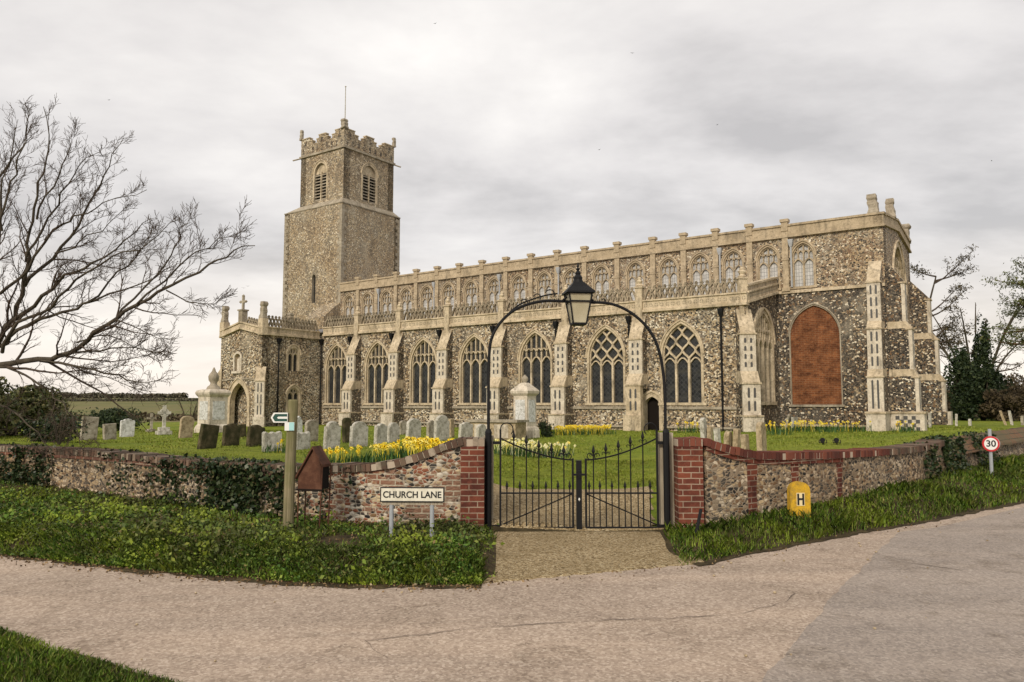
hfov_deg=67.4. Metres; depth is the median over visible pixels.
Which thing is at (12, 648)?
corner grass
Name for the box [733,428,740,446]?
gravestone
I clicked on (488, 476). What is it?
gate arch
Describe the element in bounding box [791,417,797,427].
gravestone
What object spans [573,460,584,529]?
gate post
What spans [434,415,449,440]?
gravestone
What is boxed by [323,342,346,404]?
aisle window
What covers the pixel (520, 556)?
gravel path
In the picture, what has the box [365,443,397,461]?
daffodil clump
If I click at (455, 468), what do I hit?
boundary wall
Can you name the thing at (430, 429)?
gravestone
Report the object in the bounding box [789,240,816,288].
clerestory window
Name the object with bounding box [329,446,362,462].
daffodil clump
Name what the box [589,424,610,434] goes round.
daffodil clump
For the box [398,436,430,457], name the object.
daffodil clump
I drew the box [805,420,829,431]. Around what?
daffodil clump
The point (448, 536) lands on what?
bank weeds
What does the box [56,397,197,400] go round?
distant hedgerow
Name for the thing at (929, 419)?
gravestone
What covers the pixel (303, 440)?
gravestone
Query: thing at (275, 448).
daffodil clump
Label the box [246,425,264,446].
gravestone
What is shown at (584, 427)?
daffodil clump
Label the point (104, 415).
bush
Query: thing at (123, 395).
distant hedgerow
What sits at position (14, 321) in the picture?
bare tree
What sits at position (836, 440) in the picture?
floodlight
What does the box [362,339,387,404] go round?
aisle window
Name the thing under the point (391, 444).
daffodil clump
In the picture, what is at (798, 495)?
hydrant marker
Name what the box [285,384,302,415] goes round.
porch window
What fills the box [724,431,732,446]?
gravestone
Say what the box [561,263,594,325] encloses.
lantern
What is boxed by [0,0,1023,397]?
sky
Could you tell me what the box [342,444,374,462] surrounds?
daffodil clump
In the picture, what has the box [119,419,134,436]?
gravestone
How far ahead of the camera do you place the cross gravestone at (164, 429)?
31.51 m
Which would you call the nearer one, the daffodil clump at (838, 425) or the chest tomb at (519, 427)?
the chest tomb at (519, 427)
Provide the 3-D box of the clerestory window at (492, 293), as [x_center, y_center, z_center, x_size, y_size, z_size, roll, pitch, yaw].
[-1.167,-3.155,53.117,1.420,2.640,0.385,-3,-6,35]
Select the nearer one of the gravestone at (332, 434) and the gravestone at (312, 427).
the gravestone at (332, 434)
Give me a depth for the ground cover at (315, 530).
9.51 m
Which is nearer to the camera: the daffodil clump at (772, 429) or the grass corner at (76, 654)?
the grass corner at (76, 654)
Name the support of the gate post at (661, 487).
on the ground at (174, 407)
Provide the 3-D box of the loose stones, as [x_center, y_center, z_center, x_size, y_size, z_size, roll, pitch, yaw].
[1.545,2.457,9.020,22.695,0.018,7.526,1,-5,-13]
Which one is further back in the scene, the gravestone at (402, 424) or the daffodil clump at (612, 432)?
the daffodil clump at (612, 432)
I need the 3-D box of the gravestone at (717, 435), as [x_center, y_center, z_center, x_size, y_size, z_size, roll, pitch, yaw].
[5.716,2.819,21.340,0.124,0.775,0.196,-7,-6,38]
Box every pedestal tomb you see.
[194,367,230,432]
[510,375,539,438]
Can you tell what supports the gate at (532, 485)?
attached to the gate arch
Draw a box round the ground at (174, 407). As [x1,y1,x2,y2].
[0,398,1023,581]
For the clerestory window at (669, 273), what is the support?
in the church
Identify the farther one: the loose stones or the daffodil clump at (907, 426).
the daffodil clump at (907, 426)
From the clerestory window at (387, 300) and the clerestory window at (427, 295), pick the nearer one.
the clerestory window at (427, 295)
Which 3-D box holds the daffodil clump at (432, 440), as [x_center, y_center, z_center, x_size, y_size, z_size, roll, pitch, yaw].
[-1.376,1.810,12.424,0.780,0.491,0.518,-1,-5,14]
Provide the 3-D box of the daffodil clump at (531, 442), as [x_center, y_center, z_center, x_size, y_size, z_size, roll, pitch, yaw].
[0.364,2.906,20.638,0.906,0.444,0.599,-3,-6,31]
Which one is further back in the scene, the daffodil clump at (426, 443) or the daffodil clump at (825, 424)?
the daffodil clump at (825, 424)
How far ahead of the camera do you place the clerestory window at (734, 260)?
43.60 m
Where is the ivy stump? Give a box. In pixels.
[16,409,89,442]
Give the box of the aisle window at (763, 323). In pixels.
[754,307,776,404]
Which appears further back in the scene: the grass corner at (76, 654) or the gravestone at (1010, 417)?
the gravestone at (1010, 417)
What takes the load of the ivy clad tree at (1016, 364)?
on the ground at (174, 407)
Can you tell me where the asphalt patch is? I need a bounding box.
[762,507,1023,681]
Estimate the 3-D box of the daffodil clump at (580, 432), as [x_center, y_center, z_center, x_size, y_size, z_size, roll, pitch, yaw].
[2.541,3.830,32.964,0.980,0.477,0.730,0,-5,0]
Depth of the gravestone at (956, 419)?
41.69 m
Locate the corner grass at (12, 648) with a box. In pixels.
[0,625,182,681]
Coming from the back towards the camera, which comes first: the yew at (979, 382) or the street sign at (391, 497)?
the yew at (979, 382)
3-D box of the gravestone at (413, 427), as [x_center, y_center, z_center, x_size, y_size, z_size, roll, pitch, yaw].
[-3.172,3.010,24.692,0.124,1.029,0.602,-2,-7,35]
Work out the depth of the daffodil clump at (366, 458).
12.85 m
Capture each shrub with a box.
[45,396,75,443]
[175,394,197,419]
[538,419,553,436]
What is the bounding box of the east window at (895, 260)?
[892,240,907,294]
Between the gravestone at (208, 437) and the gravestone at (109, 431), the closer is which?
the gravestone at (208, 437)
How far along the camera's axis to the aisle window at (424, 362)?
49.49 m
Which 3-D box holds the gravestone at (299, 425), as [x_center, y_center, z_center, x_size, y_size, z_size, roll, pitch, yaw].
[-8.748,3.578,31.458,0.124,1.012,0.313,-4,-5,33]
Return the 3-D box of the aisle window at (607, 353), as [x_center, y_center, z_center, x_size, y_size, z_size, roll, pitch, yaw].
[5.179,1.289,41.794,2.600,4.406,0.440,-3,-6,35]
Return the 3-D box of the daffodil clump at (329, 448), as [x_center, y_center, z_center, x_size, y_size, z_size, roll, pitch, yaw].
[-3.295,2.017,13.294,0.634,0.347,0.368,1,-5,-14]
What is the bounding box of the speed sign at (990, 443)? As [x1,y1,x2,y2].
[982,429,999,474]
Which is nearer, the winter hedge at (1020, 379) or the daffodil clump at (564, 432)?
the daffodil clump at (564, 432)
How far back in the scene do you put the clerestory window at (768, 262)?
42.42 m
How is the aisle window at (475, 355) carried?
in the church
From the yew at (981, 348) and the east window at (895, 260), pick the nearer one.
the east window at (895, 260)
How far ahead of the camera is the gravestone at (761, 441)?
17.74 m
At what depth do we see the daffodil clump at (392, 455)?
12.51 m
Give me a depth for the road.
6.12 m
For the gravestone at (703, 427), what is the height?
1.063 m
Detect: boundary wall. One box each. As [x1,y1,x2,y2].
[0,436,484,528]
[673,436,944,529]
[944,427,1023,471]
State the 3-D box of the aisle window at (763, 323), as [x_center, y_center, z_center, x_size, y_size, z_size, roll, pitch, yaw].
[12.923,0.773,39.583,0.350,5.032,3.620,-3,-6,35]
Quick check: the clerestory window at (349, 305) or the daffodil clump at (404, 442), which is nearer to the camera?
the daffodil clump at (404, 442)
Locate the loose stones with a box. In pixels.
[4,507,1012,667]
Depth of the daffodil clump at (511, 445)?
20.18 m
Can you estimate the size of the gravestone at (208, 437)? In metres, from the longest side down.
0.874 x 0.506 x 0.124 m
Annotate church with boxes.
[217,86,952,431]
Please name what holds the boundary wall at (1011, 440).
on the ground at (174, 407)
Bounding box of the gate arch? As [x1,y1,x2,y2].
[485,289,670,529]
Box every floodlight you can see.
[819,438,826,444]
[833,438,840,444]
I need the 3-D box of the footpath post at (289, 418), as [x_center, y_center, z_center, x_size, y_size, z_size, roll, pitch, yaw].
[-2.865,1.702,9.633,0.316,1.929,0.155,0,-5,0]
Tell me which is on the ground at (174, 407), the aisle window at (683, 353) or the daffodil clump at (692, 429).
the daffodil clump at (692, 429)
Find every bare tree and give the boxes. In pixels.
[0,93,256,464]
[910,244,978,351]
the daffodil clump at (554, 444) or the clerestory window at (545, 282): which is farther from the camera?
the clerestory window at (545, 282)
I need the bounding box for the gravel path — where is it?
[482,483,703,583]
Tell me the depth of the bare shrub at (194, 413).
41.68 m
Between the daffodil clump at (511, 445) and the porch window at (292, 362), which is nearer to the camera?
the daffodil clump at (511, 445)
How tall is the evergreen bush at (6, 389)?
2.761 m
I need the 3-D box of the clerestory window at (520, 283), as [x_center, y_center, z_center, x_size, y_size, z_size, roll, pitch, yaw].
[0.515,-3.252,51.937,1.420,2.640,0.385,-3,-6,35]
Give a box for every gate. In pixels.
[493,422,573,527]
[585,422,663,528]
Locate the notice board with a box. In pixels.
[295,445,331,526]
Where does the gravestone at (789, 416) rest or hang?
on the ground at (174, 407)
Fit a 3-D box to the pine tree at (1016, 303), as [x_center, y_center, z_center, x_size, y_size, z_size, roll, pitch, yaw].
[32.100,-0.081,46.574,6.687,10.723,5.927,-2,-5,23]
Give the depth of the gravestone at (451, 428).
30.12 m
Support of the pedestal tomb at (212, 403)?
on the ground at (174, 407)
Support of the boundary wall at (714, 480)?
on the ground at (174, 407)
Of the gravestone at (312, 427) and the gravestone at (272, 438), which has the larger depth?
the gravestone at (312, 427)
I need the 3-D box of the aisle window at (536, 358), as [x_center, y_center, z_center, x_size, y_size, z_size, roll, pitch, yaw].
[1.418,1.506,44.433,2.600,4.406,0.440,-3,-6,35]
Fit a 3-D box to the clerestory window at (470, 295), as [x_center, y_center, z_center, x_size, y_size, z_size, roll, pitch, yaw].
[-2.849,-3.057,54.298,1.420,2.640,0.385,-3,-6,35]
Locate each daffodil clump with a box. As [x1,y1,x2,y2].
[263,439,285,452]
[304,447,339,462]
[324,448,348,462]
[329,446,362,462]
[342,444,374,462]
[355,444,387,462]
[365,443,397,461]
[374,444,402,461]
[375,442,401,458]
[381,436,421,459]
[385,437,426,459]
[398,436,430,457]
[402,438,449,455]
[410,438,453,452]
[494,439,519,454]
[494,439,524,455]
[502,441,535,457]
[509,437,537,449]
[514,441,542,457]
[525,441,549,457]
[531,441,560,457]
[541,442,569,458]
[548,441,575,456]
[551,425,570,434]
[554,425,576,435]
[560,425,581,434]
[570,425,589,434]
[577,425,598,434]
[584,424,605,434]
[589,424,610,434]
[597,424,615,433]
[675,421,698,432]
[686,422,698,432]
[765,420,784,434]
[767,422,792,435]
[781,420,802,431]
[792,420,811,431]
[797,420,819,430]
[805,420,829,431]
[818,420,837,430]
[818,422,841,432]
[826,421,848,431]
[838,420,860,431]
[852,421,871,431]
[890,421,913,432]
[897,421,917,431]
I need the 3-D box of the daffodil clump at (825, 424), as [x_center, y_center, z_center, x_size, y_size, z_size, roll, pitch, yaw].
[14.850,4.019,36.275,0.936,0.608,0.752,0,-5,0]
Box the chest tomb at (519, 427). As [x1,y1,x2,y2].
[466,419,528,439]
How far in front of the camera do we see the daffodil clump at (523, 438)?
21.85 m
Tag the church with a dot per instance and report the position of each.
(829, 322)
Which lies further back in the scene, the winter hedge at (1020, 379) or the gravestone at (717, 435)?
the winter hedge at (1020, 379)
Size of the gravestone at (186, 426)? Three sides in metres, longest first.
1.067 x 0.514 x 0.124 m
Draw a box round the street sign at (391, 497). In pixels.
[380,487,444,536]
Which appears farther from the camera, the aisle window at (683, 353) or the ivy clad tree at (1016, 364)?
the ivy clad tree at (1016, 364)
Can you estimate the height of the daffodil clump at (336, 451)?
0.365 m
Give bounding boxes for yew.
[943,343,971,420]
[956,362,1012,420]
[970,314,996,419]
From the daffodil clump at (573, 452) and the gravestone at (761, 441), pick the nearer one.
the gravestone at (761, 441)
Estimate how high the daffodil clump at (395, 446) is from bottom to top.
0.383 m
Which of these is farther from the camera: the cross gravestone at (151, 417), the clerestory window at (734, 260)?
the clerestory window at (734, 260)
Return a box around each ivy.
[0,442,73,487]
[93,448,226,508]
[194,456,298,519]
[294,460,351,521]
[903,431,1003,479]
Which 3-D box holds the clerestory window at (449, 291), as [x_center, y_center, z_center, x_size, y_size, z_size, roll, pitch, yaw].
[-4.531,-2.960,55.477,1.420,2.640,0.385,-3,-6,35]
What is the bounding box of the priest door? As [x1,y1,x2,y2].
[643,391,663,430]
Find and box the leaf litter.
[0,468,1023,592]
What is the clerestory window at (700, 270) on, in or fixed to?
in the church
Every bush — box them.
[0,376,25,433]
[0,384,69,435]
[77,407,149,430]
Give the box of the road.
[0,501,1023,681]
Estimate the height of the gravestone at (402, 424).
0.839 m
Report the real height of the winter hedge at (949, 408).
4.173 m
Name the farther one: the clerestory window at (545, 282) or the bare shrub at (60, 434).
the clerestory window at (545, 282)
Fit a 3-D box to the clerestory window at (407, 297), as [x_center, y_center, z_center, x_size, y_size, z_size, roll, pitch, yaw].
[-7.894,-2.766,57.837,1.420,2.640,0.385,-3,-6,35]
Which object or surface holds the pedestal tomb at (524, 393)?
on the ground at (174, 407)
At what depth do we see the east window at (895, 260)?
43.18 m
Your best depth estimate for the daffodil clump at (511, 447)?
20.36 m
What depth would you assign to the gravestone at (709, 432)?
23.76 m
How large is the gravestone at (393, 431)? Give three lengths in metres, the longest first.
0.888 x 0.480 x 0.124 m
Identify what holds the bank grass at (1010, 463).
on the ground at (174, 407)
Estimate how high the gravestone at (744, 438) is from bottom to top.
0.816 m
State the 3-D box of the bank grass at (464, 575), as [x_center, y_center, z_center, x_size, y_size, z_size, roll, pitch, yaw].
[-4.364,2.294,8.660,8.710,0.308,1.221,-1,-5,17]
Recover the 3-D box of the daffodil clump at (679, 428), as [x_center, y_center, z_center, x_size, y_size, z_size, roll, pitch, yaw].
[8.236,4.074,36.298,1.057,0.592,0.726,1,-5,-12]
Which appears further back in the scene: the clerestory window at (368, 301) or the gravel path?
the clerestory window at (368, 301)
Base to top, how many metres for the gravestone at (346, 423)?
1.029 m
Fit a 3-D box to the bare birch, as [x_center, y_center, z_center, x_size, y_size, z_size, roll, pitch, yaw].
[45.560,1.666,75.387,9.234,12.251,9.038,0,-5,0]
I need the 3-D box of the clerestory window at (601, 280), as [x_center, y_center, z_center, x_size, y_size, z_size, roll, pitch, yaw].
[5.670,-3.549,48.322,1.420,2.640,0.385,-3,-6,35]
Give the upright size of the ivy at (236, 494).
0.927 m
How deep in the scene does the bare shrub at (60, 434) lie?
20.37 m
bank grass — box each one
[0,452,1023,581]
[0,518,488,584]
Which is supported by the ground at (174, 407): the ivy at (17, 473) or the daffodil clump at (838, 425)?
the daffodil clump at (838, 425)
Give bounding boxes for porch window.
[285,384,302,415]
[286,344,301,370]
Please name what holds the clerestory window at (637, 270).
in the church
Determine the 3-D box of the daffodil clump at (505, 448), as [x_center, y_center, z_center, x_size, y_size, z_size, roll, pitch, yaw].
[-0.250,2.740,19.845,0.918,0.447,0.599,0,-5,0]
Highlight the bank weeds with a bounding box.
[0,483,504,579]
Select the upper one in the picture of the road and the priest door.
the priest door
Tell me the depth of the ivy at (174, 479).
12.11 m
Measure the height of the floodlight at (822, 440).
0.235 m
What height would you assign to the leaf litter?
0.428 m
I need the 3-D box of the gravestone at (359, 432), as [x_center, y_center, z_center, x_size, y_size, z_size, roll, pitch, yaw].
[-4.264,2.714,21.360,0.124,0.952,0.589,-5,-10,36]
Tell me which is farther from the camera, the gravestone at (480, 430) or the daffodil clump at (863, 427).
the daffodil clump at (863, 427)
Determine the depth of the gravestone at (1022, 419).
41.56 m
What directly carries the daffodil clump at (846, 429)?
on the ground at (174, 407)
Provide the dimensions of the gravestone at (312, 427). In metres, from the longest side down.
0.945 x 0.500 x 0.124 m
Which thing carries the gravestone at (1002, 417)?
on the ground at (174, 407)
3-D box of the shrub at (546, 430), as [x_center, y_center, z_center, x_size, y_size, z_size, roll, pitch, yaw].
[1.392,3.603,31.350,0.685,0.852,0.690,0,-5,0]
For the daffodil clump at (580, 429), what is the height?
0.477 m
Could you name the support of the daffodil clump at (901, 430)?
on the ground at (174, 407)
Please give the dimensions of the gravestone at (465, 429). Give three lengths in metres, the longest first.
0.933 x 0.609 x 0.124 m
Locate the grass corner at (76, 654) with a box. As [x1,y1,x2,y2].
[0,630,168,681]
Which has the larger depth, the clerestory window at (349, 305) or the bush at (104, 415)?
the clerestory window at (349, 305)
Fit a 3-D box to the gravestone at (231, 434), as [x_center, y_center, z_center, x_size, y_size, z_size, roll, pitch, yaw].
[-7.787,2.712,21.266,0.124,0.870,0.499,-6,-13,33]
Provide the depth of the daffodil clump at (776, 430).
30.82 m
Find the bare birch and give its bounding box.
[932,294,1023,418]
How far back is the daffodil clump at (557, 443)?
20.99 m
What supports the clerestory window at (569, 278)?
in the church
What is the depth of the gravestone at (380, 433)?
22.74 m
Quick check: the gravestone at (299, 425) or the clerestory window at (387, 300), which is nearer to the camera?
the gravestone at (299, 425)
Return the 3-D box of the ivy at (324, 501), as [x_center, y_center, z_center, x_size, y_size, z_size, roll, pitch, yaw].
[-2.508,2.123,10.559,0.942,0.946,0.624,-2,-5,27]
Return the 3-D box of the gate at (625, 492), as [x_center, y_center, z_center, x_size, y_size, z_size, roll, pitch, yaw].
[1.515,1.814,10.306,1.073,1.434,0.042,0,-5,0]
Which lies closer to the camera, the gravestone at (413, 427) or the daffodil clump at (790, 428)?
the gravestone at (413, 427)
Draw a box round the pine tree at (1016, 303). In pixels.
[979,257,1023,351]
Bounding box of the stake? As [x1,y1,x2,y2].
[695,509,701,535]
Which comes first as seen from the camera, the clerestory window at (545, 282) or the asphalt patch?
the asphalt patch
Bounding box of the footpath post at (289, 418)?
[271,400,297,528]
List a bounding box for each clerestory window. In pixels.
[342,293,354,320]
[360,291,373,321]
[379,289,392,321]
[399,287,412,319]
[419,284,432,318]
[440,282,455,315]
[462,279,478,314]
[485,276,502,312]
[509,273,526,309]
[535,270,552,308]
[561,267,576,291]
[591,263,610,301]
[624,259,645,300]
[657,256,679,297]
[688,252,711,295]
[721,248,745,292]
[755,244,780,289]
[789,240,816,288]
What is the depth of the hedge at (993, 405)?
51.78 m
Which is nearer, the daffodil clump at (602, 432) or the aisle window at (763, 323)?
the daffodil clump at (602, 432)
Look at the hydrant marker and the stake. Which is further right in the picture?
the hydrant marker
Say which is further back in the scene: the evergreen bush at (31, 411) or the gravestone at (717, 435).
the evergreen bush at (31, 411)
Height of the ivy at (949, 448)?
0.833 m
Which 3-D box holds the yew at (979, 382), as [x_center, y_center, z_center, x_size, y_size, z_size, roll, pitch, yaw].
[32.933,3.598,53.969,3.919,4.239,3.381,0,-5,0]
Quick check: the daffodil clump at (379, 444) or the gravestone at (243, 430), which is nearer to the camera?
the daffodil clump at (379, 444)
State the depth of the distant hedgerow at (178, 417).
117.59 m
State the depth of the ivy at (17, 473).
14.14 m
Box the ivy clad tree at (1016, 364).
[940,320,1023,419]
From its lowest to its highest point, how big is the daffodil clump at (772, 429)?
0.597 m
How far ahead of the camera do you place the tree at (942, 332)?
61.92 m
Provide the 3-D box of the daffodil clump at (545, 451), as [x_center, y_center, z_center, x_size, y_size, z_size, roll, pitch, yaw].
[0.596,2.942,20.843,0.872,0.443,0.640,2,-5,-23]
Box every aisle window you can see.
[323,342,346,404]
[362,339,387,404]
[407,336,436,404]
[457,333,490,404]
[517,329,552,404]
[585,324,625,404]
[658,319,706,404]
[754,307,776,404]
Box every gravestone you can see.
[79,416,98,439]
[103,423,116,439]
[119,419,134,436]
[145,413,156,431]
[155,405,171,434]
[178,416,193,437]
[197,424,219,448]
[222,423,240,445]
[238,424,246,436]
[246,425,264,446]
[262,431,281,451]
[296,431,309,449]
[297,416,301,432]
[304,420,318,441]
[323,421,340,448]
[342,418,351,442]
[349,421,367,446]
[374,423,386,444]
[387,422,399,442]
[399,421,406,434]
[406,418,420,440]
[426,420,433,437]
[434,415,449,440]
[448,419,453,436]
[458,422,472,437]
[476,424,485,437]
[700,418,706,437]
[707,426,712,439]
[713,428,720,442]
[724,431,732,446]
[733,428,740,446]
[740,434,749,449]
[756,422,766,450]
[785,414,791,429]
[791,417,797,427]
[928,413,931,426]
[955,414,957,425]
[999,410,1006,424]
[1008,411,1013,424]
[1020,416,1023,424]
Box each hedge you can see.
[946,376,954,418]
[978,384,1023,420]
[1003,368,1023,418]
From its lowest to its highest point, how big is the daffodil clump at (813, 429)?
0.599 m
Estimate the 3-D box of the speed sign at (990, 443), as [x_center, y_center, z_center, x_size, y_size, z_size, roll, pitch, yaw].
[9.675,2.387,15.476,0.337,1.218,0.126,-2,-5,20]
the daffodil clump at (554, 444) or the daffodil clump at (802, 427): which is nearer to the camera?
the daffodil clump at (554, 444)
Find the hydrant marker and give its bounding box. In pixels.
[787,481,810,516]
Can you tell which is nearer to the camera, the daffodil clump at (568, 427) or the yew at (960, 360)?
the daffodil clump at (568, 427)
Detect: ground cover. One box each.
[0,476,1011,579]
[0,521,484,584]
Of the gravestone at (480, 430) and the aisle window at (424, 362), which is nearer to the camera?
the gravestone at (480, 430)
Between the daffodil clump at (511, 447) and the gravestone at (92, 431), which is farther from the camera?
the gravestone at (92, 431)
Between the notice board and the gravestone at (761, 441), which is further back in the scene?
the gravestone at (761, 441)
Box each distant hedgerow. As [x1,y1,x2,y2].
[5,392,188,397]
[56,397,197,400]
[69,412,197,420]
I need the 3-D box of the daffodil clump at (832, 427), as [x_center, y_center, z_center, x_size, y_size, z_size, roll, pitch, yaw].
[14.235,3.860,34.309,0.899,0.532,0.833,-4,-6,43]
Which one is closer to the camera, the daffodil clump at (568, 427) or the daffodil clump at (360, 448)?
the daffodil clump at (360, 448)

